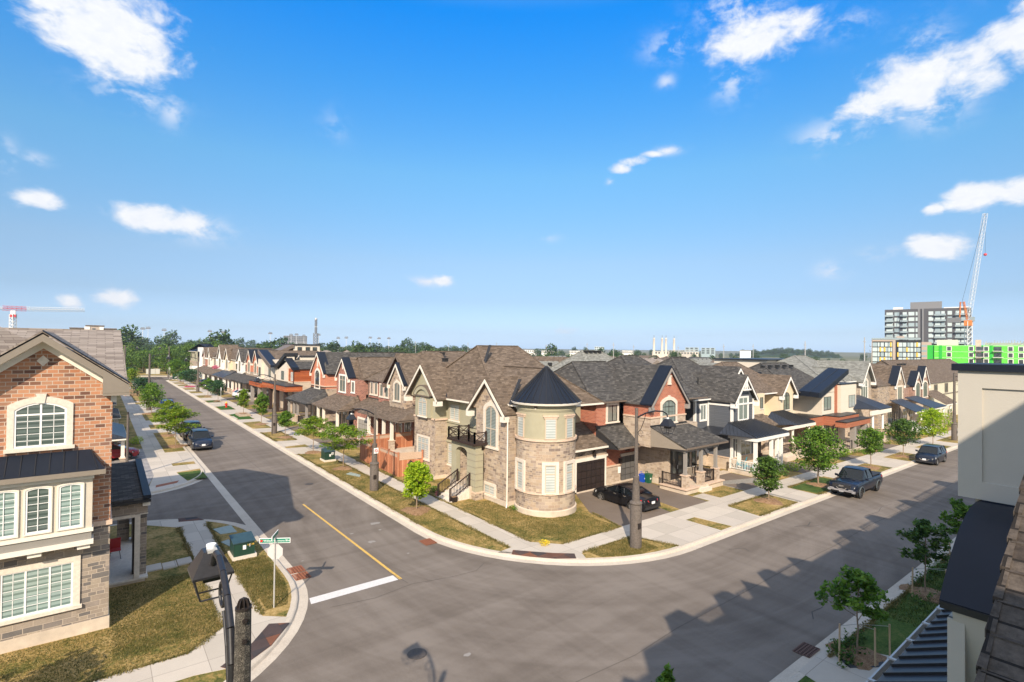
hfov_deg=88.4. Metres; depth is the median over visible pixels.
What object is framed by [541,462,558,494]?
window
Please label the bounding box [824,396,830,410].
window
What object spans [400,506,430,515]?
mulch bed
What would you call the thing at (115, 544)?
folding chair
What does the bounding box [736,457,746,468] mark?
garden chair
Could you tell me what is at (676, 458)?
door
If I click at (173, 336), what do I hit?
forest tree
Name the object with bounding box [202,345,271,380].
white window house
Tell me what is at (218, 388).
tree
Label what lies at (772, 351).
forest tree
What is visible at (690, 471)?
porch chair
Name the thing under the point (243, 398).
tree
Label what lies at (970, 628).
terrace house
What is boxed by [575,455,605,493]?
garage door
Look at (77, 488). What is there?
window
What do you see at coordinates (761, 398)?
window
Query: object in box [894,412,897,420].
door
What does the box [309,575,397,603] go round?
stop line
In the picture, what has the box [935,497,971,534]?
tree
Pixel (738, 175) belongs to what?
sky
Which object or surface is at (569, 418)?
window
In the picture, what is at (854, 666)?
edging
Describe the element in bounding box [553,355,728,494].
red brick house
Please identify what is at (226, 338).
forest tree
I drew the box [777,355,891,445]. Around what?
arched balcony house
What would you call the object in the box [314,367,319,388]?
window
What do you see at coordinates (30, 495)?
window
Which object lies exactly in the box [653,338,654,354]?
chimney stack
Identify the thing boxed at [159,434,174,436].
mulch bed
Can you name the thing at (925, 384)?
window
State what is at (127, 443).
utility pole
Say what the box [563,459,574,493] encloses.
window
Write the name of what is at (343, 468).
mulch bed
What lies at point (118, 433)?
row house
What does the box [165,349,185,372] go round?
forest tree
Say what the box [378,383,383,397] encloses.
window
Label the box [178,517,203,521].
tactile plate
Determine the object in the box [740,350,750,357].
white hall
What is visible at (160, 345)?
forest tree
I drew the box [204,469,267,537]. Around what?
side street gutter
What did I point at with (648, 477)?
wheeled bin
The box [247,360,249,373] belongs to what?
window
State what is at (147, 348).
forest tree
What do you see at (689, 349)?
glass office
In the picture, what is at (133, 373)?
tree
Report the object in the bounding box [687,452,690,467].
window
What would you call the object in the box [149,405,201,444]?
tree
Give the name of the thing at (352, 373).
tall window house
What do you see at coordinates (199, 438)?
parked car
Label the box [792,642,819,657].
storm drain
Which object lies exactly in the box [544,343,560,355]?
forest tree
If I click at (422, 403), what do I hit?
window
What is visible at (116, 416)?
row house
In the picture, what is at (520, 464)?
window
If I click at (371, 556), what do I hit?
yellow centre line
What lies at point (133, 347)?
forest tree
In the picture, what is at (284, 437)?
mulch bed
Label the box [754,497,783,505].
mulch bed
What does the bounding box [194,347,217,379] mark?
balcony house
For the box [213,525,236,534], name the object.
utility cover
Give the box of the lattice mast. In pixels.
[313,318,317,343]
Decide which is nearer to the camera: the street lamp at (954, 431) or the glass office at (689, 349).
the street lamp at (954, 431)
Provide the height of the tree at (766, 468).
3.351 m
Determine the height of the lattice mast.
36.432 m
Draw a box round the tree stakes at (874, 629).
[838,623,890,666]
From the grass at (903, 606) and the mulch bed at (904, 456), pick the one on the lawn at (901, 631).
the grass at (903, 606)
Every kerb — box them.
[129,380,207,494]
[770,537,955,681]
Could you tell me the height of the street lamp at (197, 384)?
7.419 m
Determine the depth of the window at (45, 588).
18.30 m
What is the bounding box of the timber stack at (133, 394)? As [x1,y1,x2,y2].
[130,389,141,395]
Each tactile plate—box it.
[155,480,178,487]
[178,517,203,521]
[221,623,288,667]
[512,550,575,558]
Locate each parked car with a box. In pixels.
[111,442,139,458]
[159,399,173,408]
[180,420,204,440]
[187,428,213,449]
[232,389,256,397]
[593,482,660,510]
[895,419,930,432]
[915,443,946,464]
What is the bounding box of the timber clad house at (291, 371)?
[262,353,314,411]
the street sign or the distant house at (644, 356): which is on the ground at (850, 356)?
the distant house at (644, 356)
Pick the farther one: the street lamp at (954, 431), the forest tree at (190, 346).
the forest tree at (190, 346)
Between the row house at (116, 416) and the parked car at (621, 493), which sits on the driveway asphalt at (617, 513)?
the parked car at (621, 493)
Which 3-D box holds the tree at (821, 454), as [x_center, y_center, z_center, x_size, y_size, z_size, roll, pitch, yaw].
[25.255,9.380,43.765,4.031,5.017,4.287,1,-1,-18]
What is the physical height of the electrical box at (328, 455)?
1.050 m
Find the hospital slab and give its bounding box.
[283,336,306,343]
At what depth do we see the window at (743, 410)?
49.18 m
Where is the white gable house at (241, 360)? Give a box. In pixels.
[223,349,274,393]
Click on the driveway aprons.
(683, 532)
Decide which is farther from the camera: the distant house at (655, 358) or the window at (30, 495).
the distant house at (655, 358)
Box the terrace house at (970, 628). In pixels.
[866,363,1023,681]
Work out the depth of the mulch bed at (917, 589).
23.89 m
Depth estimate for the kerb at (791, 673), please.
20.65 m
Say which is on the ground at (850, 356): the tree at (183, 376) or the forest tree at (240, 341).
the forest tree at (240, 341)
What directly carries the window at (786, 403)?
in the cream house at (775, 393)
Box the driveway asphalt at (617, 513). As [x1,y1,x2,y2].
[188,381,942,526]
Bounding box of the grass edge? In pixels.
[82,431,950,681]
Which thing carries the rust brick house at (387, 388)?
on the ground at (850, 356)
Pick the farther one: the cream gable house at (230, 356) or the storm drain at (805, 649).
the cream gable house at (230, 356)
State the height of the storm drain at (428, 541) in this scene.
0.023 m
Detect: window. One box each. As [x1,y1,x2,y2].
[0,489,18,539]
[0,555,81,625]
[3,393,74,453]
[22,486,52,536]
[56,482,84,530]
[238,360,240,371]
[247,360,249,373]
[253,360,256,374]
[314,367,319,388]
[338,374,345,392]
[342,411,346,424]
[350,381,354,393]
[369,381,373,394]
[373,382,377,395]
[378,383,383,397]
[383,384,388,398]
[392,379,400,402]
[395,423,401,432]
[404,422,410,431]
[416,434,429,461]
[417,397,426,417]
[447,443,451,465]
[448,404,459,422]
[482,400,498,450]
[483,480,496,498]
[515,457,525,491]
[516,412,525,437]
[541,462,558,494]
[543,415,558,439]
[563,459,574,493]
[564,414,574,438]
[605,402,619,423]
[660,395,677,423]
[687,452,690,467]
[691,451,695,466]
[699,403,706,421]
[735,439,750,456]
[738,396,748,420]
[760,397,763,409]
[783,392,789,410]
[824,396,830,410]
[849,395,854,407]
[860,378,868,397]
[888,411,892,424]
[897,385,902,398]
[903,408,906,418]
[915,381,919,395]
[923,380,927,397]
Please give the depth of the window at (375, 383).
60.23 m
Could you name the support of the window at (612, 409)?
in the red brick house at (622, 387)
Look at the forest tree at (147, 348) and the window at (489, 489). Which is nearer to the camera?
the window at (489, 489)
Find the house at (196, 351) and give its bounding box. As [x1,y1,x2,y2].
[189,344,242,377]
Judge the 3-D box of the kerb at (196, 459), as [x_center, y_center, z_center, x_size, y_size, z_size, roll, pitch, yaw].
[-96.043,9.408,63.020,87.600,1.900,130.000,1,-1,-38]
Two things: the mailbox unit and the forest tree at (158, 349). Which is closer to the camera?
the mailbox unit
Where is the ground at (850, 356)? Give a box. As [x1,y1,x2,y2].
[131,346,871,379]
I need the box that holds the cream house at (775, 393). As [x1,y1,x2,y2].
[712,361,815,461]
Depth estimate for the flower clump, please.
28.61 m
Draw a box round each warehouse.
[524,350,536,355]
[622,351,632,354]
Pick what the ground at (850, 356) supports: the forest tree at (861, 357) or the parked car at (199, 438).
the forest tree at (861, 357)
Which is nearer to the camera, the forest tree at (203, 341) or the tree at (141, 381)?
the tree at (141, 381)
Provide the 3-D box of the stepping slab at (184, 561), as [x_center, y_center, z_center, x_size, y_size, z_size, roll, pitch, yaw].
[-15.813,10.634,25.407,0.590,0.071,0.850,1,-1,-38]
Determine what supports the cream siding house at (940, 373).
on the ground at (850, 356)
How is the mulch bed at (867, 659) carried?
on the lawn at (901, 631)
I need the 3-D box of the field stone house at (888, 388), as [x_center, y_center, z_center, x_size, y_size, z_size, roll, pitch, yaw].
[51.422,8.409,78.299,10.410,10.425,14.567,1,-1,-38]
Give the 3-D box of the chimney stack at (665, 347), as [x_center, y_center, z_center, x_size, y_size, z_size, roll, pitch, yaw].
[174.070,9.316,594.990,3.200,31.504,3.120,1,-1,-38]
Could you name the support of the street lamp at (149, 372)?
on the driveway aprons
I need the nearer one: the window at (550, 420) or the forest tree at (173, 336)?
the window at (550, 420)
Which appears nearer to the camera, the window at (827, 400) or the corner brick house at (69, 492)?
the corner brick house at (69, 492)
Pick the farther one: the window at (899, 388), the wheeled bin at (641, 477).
the window at (899, 388)
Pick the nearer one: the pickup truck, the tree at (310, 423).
the pickup truck
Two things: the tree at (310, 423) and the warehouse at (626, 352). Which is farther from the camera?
the warehouse at (626, 352)
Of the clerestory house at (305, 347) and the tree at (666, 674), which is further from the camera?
the clerestory house at (305, 347)
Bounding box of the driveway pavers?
[111,449,153,483]
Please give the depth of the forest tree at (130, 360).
167.24 m
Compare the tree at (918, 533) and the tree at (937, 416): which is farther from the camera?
the tree at (937, 416)
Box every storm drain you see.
[287,565,304,573]
[292,571,310,580]
[420,538,436,544]
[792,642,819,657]
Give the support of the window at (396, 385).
in the rust brick house at (387, 388)
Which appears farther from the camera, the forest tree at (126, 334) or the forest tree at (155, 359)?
the forest tree at (126, 334)
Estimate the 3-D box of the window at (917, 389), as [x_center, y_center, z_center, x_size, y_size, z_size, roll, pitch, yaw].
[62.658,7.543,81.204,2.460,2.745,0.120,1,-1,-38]
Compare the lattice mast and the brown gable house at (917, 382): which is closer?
the brown gable house at (917, 382)
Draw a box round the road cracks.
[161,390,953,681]
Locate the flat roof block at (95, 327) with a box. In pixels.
[69,325,116,329]
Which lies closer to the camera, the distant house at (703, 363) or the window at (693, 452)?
the window at (693, 452)
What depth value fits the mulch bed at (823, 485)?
43.16 m
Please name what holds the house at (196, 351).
on the ground at (850, 356)
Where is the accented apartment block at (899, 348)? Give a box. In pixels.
[869,336,931,362]
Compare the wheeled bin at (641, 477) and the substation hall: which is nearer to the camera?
the wheeled bin at (641, 477)
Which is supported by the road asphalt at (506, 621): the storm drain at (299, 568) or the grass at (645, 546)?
the storm drain at (299, 568)
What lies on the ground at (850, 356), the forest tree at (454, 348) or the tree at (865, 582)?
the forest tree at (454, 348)
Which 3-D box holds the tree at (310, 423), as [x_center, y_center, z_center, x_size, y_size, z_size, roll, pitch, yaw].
[-19.320,9.123,51.783,4.471,3.700,4.038,0,-1,14]
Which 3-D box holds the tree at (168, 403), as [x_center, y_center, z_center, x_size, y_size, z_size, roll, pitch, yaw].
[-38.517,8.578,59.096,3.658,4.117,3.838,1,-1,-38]
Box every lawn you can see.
[0,521,290,681]
[112,382,199,484]
[134,366,189,375]
[218,405,251,419]
[798,564,945,681]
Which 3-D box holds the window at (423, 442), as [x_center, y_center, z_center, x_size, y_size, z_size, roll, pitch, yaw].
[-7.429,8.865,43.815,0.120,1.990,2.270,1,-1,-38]
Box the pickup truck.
[828,465,882,498]
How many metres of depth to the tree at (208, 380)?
102.36 m
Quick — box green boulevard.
[178,400,831,492]
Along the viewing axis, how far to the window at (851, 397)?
64.80 m
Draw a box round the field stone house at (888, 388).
[869,365,927,432]
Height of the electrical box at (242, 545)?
0.970 m
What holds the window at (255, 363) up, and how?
in the twin gable house at (253, 356)
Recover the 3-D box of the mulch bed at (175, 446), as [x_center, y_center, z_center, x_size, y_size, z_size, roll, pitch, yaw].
[-34.081,10.580,53.278,2.001,0.143,2.057,0,-1,10]
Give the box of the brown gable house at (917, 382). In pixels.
[871,363,946,427]
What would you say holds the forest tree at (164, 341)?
on the ground at (850, 356)
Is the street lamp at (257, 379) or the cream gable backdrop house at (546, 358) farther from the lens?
the cream gable backdrop house at (546, 358)
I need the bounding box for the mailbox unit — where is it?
[146,369,159,373]
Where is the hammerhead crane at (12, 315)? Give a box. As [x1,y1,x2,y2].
[0,306,84,327]
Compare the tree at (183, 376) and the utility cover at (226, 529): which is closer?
the utility cover at (226, 529)
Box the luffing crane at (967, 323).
[947,213,987,344]
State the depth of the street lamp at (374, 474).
38.60 m
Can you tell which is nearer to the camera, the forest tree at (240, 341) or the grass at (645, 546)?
the grass at (645, 546)
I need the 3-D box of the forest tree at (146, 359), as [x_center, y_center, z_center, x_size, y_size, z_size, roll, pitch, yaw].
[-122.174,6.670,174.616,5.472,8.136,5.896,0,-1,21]
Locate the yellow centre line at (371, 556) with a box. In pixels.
[302,504,401,578]
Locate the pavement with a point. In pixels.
(209, 657)
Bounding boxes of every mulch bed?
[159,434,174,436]
[162,444,186,447]
[276,436,292,438]
[305,450,320,453]
[332,466,352,469]
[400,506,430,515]
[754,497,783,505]
[805,482,827,487]
[825,640,886,670]
[861,466,878,469]
[894,455,913,457]
[899,584,940,603]
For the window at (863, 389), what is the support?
in the arched balcony house at (861, 374)
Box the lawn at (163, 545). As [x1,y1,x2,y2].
[0,521,290,681]
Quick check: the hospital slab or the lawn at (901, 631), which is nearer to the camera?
the lawn at (901, 631)
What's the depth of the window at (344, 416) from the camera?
64.50 m
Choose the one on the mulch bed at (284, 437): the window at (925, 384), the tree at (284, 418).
the tree at (284, 418)
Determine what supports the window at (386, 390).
in the rust brick house at (387, 388)
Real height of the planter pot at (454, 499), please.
0.385 m
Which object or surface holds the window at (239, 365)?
in the white gable house at (241, 360)
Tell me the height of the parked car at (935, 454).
1.750 m
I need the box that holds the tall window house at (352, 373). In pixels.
[312,357,393,437]
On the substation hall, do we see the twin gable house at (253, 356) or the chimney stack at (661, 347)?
the chimney stack at (661, 347)
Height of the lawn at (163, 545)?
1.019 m
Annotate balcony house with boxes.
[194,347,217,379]
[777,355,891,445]
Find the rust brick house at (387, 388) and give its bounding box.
[352,351,465,459]
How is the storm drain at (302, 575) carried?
on the road asphalt at (506, 621)
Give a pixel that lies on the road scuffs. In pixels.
(468, 654)
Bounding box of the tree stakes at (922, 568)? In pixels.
[912,567,945,595]
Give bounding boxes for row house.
[112,407,120,422]
[112,422,125,462]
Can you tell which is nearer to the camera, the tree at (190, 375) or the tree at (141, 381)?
the tree at (141, 381)
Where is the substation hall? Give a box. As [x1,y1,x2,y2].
[652,350,698,357]
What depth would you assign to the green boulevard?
42.37 m
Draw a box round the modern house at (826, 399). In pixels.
[749,362,871,452]
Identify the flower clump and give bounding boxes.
[538,539,549,545]
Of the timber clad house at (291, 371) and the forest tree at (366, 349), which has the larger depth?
the forest tree at (366, 349)
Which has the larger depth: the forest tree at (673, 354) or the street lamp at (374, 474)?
the forest tree at (673, 354)
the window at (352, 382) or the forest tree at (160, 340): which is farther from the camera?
the forest tree at (160, 340)
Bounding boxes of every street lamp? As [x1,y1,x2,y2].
[124,346,138,364]
[146,354,170,409]
[159,346,169,377]
[184,357,199,391]
[187,542,251,681]
[254,374,277,433]
[346,407,378,490]
[629,408,675,548]
[951,373,957,440]
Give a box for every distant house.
[539,361,558,367]
[639,355,658,358]
[646,357,663,361]
[647,360,659,363]
[690,358,711,362]
[695,362,716,364]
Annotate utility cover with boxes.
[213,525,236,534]
[221,539,229,546]
[347,472,359,476]
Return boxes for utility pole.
[126,412,128,461]
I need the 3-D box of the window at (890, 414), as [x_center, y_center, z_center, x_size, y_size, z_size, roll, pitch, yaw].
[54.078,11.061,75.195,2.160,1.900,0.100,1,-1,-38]
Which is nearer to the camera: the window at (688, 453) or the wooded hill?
the window at (688, 453)
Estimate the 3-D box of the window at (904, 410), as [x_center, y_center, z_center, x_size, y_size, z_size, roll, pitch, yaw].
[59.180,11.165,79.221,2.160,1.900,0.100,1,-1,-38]
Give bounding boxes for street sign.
[259,530,290,607]
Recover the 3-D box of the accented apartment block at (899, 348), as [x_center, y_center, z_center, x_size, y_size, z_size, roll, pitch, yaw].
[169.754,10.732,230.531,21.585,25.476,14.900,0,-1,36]
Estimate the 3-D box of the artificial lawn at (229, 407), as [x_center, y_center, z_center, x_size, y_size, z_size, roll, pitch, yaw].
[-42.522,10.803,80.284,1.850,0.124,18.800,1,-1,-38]
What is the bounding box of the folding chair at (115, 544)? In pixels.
[109,537,120,560]
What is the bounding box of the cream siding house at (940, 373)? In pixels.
[877,359,957,422]
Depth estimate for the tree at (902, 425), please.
56.34 m
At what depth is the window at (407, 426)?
53.97 m
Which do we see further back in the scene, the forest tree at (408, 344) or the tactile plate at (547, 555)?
the forest tree at (408, 344)
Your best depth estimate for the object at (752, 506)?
36.27 m
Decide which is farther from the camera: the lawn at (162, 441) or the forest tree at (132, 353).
the forest tree at (132, 353)
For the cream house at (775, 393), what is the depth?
57.11 m
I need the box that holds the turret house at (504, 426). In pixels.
[404,345,612,517]
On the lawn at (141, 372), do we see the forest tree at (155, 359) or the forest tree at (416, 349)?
the forest tree at (155, 359)
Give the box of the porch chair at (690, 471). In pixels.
[688,467,695,480]
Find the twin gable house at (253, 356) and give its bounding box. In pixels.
[230,349,268,399]
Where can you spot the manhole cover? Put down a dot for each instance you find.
(417, 653)
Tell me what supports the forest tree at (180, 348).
on the lawn at (141, 372)
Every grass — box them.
[323,465,657,556]
[886,560,947,626]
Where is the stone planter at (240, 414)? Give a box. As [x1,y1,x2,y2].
[235,412,250,416]
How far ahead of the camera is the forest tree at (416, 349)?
527.57 m
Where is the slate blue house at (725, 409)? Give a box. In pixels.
[656,357,788,477]
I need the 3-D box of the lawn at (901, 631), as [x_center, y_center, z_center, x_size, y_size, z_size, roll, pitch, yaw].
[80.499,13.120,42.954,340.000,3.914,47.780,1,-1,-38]
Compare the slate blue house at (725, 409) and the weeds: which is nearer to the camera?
the weeds
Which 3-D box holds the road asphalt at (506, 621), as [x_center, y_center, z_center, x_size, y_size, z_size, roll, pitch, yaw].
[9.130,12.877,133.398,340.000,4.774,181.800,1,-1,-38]
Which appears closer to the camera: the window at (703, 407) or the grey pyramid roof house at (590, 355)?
the window at (703, 407)
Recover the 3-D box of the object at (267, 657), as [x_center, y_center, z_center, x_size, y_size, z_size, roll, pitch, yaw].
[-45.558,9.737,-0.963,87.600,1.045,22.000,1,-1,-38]
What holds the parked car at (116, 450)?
on the driveway pavers
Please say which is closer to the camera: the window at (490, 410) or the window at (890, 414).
the window at (490, 410)
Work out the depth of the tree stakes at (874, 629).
18.36 m
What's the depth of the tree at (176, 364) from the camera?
135.62 m
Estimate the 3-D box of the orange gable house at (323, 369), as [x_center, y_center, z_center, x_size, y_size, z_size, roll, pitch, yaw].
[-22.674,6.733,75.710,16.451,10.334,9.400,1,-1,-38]
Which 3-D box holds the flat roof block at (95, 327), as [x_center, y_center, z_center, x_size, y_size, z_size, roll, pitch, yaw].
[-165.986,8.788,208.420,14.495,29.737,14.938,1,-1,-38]
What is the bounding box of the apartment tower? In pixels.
[885,301,970,344]
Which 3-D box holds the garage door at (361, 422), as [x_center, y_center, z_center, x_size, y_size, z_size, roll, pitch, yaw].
[-16.618,9.898,58.565,0.080,2.720,2.920,1,-1,-38]
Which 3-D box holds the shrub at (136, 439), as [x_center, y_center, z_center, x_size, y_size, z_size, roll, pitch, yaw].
[-38.498,10.147,53.944,1.328,0.842,1.397,1,-1,-38]
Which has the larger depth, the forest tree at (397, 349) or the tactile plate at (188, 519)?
the forest tree at (397, 349)
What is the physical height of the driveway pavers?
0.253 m
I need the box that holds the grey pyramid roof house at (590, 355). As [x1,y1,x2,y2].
[550,350,613,370]
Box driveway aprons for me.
[134,381,957,545]
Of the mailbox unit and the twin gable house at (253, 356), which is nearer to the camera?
the twin gable house at (253, 356)
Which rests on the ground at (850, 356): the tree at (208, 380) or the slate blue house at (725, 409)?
the slate blue house at (725, 409)
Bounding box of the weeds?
[826,561,948,668]
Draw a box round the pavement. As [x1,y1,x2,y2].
[93,375,950,681]
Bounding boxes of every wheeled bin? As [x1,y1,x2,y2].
[639,471,644,481]
[644,471,652,482]
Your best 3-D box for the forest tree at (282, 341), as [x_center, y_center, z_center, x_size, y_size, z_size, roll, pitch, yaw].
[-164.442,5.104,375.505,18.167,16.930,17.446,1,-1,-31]
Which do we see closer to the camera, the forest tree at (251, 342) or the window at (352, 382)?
the window at (352, 382)
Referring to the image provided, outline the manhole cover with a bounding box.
[407,648,426,659]
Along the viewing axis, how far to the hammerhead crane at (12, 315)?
305.65 m
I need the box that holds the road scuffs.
[302,522,470,655]
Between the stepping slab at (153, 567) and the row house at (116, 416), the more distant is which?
the row house at (116, 416)
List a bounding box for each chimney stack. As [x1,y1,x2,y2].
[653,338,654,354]
[661,338,662,357]
[665,338,666,356]
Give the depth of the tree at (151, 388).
76.14 m
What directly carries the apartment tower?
on the ground at (850, 356)
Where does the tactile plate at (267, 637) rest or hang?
on the pavement
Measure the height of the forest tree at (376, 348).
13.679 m
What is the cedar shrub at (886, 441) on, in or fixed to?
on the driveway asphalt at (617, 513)
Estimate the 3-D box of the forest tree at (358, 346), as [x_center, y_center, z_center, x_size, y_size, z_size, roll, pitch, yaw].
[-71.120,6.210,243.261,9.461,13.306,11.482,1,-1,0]
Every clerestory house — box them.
[275,344,321,351]
[713,358,783,367]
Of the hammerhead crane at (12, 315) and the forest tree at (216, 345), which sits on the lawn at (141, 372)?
the forest tree at (216, 345)
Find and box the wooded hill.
[738,350,842,357]
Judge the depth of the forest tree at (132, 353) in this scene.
182.43 m
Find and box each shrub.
[129,436,143,443]
[783,462,799,470]
[885,432,890,443]
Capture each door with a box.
[357,416,366,438]
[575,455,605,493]
[621,454,633,479]
[670,450,682,479]
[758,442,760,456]
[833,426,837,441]
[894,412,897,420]
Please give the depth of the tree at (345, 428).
45.04 m
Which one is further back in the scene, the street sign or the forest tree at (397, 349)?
the forest tree at (397, 349)
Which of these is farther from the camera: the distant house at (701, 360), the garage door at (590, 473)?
the distant house at (701, 360)
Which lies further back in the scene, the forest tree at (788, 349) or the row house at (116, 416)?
the forest tree at (788, 349)
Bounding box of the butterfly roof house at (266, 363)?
[249,350,318,402]
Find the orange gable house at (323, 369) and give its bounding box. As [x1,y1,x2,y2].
[285,352,403,425]
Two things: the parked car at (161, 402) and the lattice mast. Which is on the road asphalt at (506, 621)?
the parked car at (161, 402)
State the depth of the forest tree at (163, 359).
168.10 m
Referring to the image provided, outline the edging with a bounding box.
[835,655,883,667]
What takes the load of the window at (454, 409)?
in the turret house at (504, 426)
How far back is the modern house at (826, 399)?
62.20 m
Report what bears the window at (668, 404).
in the red brick house at (622, 387)
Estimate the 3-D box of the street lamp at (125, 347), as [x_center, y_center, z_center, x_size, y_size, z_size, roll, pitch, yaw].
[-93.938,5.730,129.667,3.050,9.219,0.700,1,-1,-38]
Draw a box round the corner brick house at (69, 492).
[0,327,150,653]
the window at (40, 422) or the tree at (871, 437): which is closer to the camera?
the window at (40, 422)
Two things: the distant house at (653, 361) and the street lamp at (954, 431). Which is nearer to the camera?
the street lamp at (954, 431)
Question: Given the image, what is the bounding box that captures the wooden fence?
[360,430,422,476]
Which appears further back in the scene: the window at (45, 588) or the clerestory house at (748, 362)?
the clerestory house at (748, 362)
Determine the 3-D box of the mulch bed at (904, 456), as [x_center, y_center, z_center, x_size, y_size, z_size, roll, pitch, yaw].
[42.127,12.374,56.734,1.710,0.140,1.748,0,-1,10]
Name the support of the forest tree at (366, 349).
on the lawn at (141, 372)
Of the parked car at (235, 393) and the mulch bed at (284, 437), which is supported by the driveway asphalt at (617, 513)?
the parked car at (235, 393)
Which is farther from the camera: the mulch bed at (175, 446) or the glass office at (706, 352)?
the glass office at (706, 352)
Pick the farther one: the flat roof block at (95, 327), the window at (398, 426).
the flat roof block at (95, 327)
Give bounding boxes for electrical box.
[228,531,256,561]
[320,447,335,461]
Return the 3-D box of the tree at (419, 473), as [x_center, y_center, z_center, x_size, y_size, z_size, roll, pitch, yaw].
[-6.285,9.382,34.217,2.138,3.301,2.207,1,-1,-38]
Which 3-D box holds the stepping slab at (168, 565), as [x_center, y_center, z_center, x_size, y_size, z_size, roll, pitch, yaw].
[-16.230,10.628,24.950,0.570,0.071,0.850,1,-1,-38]
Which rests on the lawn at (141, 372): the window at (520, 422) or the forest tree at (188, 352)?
the forest tree at (188, 352)
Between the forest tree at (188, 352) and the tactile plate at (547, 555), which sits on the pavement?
the tactile plate at (547, 555)
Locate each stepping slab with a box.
[146,563,161,572]
[162,560,177,569]
[176,557,191,565]
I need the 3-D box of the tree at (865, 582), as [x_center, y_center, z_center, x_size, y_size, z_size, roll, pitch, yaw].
[12.385,9.651,18.743,2.420,3.183,2.020,1,-1,-1]
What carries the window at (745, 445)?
in the slate blue house at (725, 409)
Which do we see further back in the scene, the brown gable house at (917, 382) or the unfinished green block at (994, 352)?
the unfinished green block at (994, 352)
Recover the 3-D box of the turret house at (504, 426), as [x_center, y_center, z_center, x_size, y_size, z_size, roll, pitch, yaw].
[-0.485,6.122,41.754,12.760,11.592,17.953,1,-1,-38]
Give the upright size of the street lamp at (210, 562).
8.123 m
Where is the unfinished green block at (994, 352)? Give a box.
[927,340,1023,363]
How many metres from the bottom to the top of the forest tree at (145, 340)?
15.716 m
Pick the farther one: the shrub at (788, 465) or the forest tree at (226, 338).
the forest tree at (226, 338)
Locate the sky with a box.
[0,0,1023,352]
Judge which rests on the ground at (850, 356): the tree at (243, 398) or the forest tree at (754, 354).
the forest tree at (754, 354)
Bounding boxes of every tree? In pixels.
[118,324,143,351]
[123,341,140,365]
[123,347,138,366]
[126,355,141,368]
[127,368,140,385]
[130,377,156,395]
[134,349,154,371]
[136,336,154,348]
[136,382,166,412]
[141,345,153,350]
[141,351,159,368]
[147,346,162,363]
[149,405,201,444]
[151,334,171,348]
[151,343,167,360]
[151,399,186,434]
[152,346,181,373]
[156,345,179,371]
[160,338,174,346]
[165,330,181,344]
[165,344,187,362]
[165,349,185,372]
[166,359,192,380]
[177,369,200,381]
[177,370,187,383]
[178,344,193,367]
[180,342,195,362]
[190,339,208,346]
[199,377,213,390]
[205,329,236,344]
[207,379,227,395]
[208,340,224,346]
[235,337,246,346]
[235,388,249,413]
[244,339,258,347]
[252,391,269,422]
[256,339,280,348]
[271,336,293,347]
[277,410,294,435]
[287,415,336,450]
[316,423,372,466]
[322,340,342,351]
[349,340,366,351]
[356,346,372,351]
[367,343,382,351]
[393,345,408,352]
[399,337,413,352]
[401,460,432,508]
[413,345,420,352]
[420,342,433,350]
[450,346,460,350]
[460,344,469,351]
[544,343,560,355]
[607,349,619,356]
[651,663,675,681]
[668,350,679,356]
[749,455,788,499]
[751,352,759,357]
[769,349,777,354]
[785,347,791,354]
[788,425,849,483]
[813,564,889,653]
[854,426,886,465]
[859,354,866,360]
[882,418,923,454]
[896,518,952,591]
[916,408,952,443]
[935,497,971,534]
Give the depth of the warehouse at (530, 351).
759.23 m
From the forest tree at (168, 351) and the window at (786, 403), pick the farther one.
the forest tree at (168, 351)
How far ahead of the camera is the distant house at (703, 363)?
79.51 m
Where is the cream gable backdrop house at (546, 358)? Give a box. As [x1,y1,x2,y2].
[534,356,567,361]
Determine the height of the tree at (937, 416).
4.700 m
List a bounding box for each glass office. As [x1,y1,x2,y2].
[685,347,698,351]
[701,348,714,357]
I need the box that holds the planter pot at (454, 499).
[451,496,457,502]
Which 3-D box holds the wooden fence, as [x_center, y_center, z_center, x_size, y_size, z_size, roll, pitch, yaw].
[-9.445,10.098,47.346,5.400,2.590,8.450,1,-1,-38]
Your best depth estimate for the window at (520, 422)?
34.53 m
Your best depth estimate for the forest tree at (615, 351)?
323.02 m
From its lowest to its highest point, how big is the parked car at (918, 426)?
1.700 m
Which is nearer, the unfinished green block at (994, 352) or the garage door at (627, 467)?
the garage door at (627, 467)
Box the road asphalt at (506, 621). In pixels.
[110,377,974,681]
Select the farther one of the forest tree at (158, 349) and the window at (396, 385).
the forest tree at (158, 349)
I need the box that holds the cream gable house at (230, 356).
[212,348,247,389]

